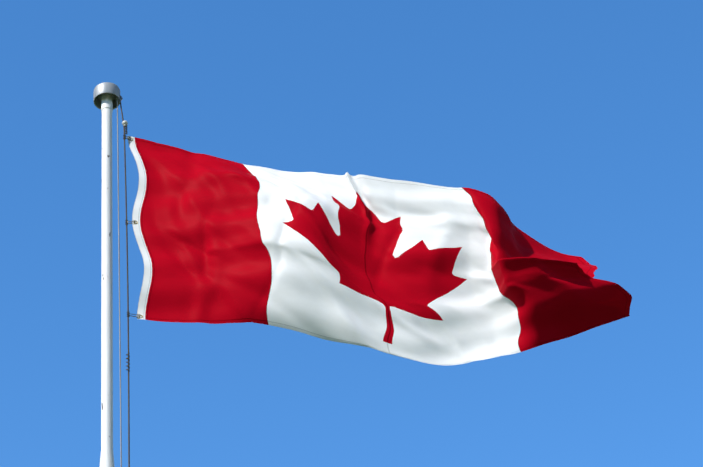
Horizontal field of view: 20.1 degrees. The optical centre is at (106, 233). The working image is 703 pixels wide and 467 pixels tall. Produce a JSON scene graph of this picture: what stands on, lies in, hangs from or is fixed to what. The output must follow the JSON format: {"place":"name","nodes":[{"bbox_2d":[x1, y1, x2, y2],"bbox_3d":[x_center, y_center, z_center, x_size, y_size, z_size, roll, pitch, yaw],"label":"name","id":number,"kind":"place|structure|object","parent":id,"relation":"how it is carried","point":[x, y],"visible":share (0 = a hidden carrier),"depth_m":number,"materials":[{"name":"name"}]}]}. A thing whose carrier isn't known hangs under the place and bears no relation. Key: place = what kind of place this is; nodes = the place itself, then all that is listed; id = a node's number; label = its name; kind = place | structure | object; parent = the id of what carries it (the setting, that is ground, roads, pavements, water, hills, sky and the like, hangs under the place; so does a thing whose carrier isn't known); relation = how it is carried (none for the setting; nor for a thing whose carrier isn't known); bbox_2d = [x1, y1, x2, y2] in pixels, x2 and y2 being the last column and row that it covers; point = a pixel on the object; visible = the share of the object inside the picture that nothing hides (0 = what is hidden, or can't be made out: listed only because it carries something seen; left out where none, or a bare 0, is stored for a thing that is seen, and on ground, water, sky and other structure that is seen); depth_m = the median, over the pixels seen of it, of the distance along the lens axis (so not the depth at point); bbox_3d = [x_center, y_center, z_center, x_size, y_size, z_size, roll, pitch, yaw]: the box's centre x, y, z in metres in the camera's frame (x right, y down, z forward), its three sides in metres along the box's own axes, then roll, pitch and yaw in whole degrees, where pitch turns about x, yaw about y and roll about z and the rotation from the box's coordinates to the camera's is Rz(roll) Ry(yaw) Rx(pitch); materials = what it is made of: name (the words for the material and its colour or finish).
{"place":"outdoors","nodes":[
{"label":"outdoors","id":0,"kind":"place"},
{"bbox_2d":[93,82,119,466],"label":"flagpole","id":1,"kind":"object","parent":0,"point":[105,94],"visible":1,"depth_m":7.12,"materials":[{"name":"white metal"}]},
{"bbox_2d":[115,96,142,466],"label":"halyard and clips","id":2,"kind":"object","parent":1,"relation":"attached to","point":[124,123],"visible":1,"depth_m":7.08,"materials":[{"name":"fabric"}]},
{"bbox_2d":[128,136,631,364],"bbox_3d":[0.933,-0.054,6.990,1.744,1.215,0.266,-4,-39,5],"label":"canadian flag","id":3,"kind":"object","parent":2,"relation":"attached to","point":[429,273],"visible":1,"depth_m":6.90,"materials":[{"name":"red fabric"}]},
{"bbox_2d":[0,0,702,466],"label":"sky","id":4,"kind":"structure","parent":0,"point":[582,120],"materials":[{"name":"blue"}]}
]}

